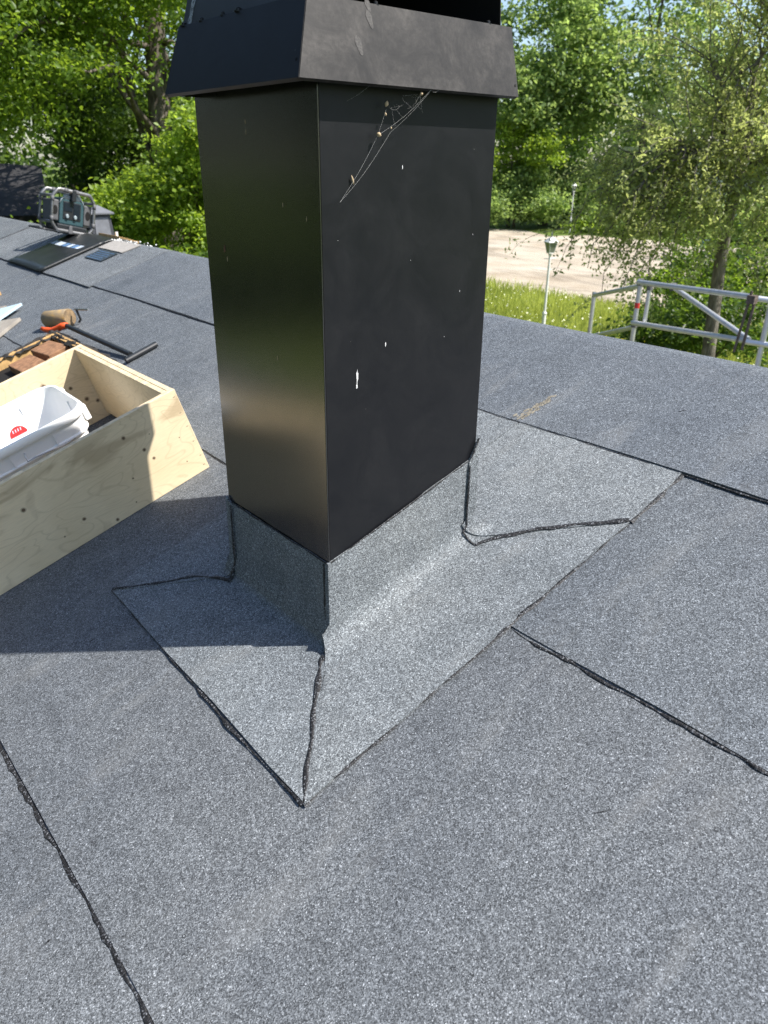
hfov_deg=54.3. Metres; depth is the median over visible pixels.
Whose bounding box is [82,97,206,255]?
maple tree
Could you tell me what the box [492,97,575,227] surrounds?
broadleaf tree
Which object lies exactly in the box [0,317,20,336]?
board offcut
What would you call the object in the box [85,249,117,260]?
printed patch
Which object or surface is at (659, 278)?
leafy bush
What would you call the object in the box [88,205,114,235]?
roof vent
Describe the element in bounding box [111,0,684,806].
chimney
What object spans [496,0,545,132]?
broadleaf tree
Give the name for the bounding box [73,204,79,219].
battery door
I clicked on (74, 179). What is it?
maple tree
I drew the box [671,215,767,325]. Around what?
leafy bush
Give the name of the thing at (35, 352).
roof opening
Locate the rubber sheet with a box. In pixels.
[7,232,142,271]
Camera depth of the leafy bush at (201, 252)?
10.39 m
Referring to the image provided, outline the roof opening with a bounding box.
[0,330,117,382]
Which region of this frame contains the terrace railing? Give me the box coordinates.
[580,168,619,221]
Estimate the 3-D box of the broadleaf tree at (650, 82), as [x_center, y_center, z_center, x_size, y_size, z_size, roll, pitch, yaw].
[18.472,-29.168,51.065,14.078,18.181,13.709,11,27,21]
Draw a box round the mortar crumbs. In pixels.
[111,238,156,246]
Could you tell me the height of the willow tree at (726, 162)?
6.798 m
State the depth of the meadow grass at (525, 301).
21.75 m
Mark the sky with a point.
(627, 2)
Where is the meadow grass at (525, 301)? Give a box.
[484,273,767,367]
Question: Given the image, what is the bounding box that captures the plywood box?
[0,344,208,594]
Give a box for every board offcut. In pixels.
[0,303,21,319]
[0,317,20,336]
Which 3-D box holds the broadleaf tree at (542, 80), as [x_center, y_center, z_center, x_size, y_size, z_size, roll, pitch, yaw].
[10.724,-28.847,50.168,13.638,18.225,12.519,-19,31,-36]
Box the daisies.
[485,276,763,364]
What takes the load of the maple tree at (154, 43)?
on the ground at (532, 227)
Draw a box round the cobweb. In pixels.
[340,87,430,201]
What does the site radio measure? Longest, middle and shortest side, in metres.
0.473 x 0.325 x 0.224 m
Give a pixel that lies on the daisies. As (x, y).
(555, 304)
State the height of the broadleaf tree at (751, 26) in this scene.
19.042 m
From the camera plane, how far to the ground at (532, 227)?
51.98 m
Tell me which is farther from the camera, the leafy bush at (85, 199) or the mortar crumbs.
the leafy bush at (85, 199)
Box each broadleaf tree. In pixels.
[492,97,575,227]
[495,0,659,225]
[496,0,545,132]
[546,0,760,153]
[660,0,767,186]
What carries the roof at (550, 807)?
on the ground at (532, 227)
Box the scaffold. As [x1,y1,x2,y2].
[587,278,767,365]
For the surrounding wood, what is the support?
on the ground at (532, 227)
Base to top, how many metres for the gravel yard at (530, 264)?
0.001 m
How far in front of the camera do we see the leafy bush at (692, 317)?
10.55 m
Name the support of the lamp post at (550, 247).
on the ground at (532, 227)
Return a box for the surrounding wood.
[0,75,767,213]
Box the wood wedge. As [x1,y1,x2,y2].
[98,233,138,243]
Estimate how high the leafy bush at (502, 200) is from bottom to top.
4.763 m
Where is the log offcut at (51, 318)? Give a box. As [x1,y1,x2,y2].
[41,309,75,326]
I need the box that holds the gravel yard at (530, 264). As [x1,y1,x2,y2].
[486,228,767,326]
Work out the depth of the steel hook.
3.96 m
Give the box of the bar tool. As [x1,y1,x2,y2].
[40,322,157,362]
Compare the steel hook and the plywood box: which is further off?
the steel hook
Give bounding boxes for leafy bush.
[10,163,189,248]
[123,226,207,257]
[490,157,574,228]
[499,155,613,228]
[555,199,659,234]
[579,181,722,233]
[593,224,767,367]
[616,229,767,322]
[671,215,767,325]
[680,184,767,241]
[744,268,767,327]
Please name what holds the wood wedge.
on the rubber sheet
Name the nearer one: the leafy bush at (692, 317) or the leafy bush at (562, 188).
the leafy bush at (692, 317)
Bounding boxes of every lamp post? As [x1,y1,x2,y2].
[542,231,558,323]
[569,184,576,231]
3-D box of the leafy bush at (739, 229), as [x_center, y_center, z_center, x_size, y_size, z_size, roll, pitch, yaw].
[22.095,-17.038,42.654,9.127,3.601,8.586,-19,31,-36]
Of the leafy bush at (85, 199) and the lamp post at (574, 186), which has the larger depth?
the lamp post at (574, 186)
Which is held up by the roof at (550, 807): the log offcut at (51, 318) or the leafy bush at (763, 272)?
the log offcut at (51, 318)
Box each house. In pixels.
[0,163,46,223]
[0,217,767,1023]
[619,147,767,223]
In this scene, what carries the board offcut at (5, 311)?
on the roof at (550, 807)
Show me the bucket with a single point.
(38, 424)
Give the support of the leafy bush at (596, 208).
on the ground at (532, 227)
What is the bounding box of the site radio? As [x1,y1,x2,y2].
[28,186,95,234]
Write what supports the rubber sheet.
on the roof at (550, 807)
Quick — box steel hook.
[74,308,88,322]
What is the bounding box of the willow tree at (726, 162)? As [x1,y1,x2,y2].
[504,0,767,356]
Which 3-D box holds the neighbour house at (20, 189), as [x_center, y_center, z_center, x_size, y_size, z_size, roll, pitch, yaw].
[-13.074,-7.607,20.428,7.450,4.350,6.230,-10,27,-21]
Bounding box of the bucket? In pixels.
[0,385,91,481]
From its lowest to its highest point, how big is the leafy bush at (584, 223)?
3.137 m
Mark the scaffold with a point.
(743, 338)
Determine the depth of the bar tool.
3.52 m
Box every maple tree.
[0,0,186,191]
[0,0,194,250]
[26,0,195,198]
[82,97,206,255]
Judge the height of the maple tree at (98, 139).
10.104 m
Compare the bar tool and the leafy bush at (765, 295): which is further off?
the leafy bush at (765, 295)
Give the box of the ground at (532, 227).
[42,167,767,366]
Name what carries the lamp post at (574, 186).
on the ground at (532, 227)
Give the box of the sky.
[0,0,767,171]
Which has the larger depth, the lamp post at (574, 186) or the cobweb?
the lamp post at (574, 186)

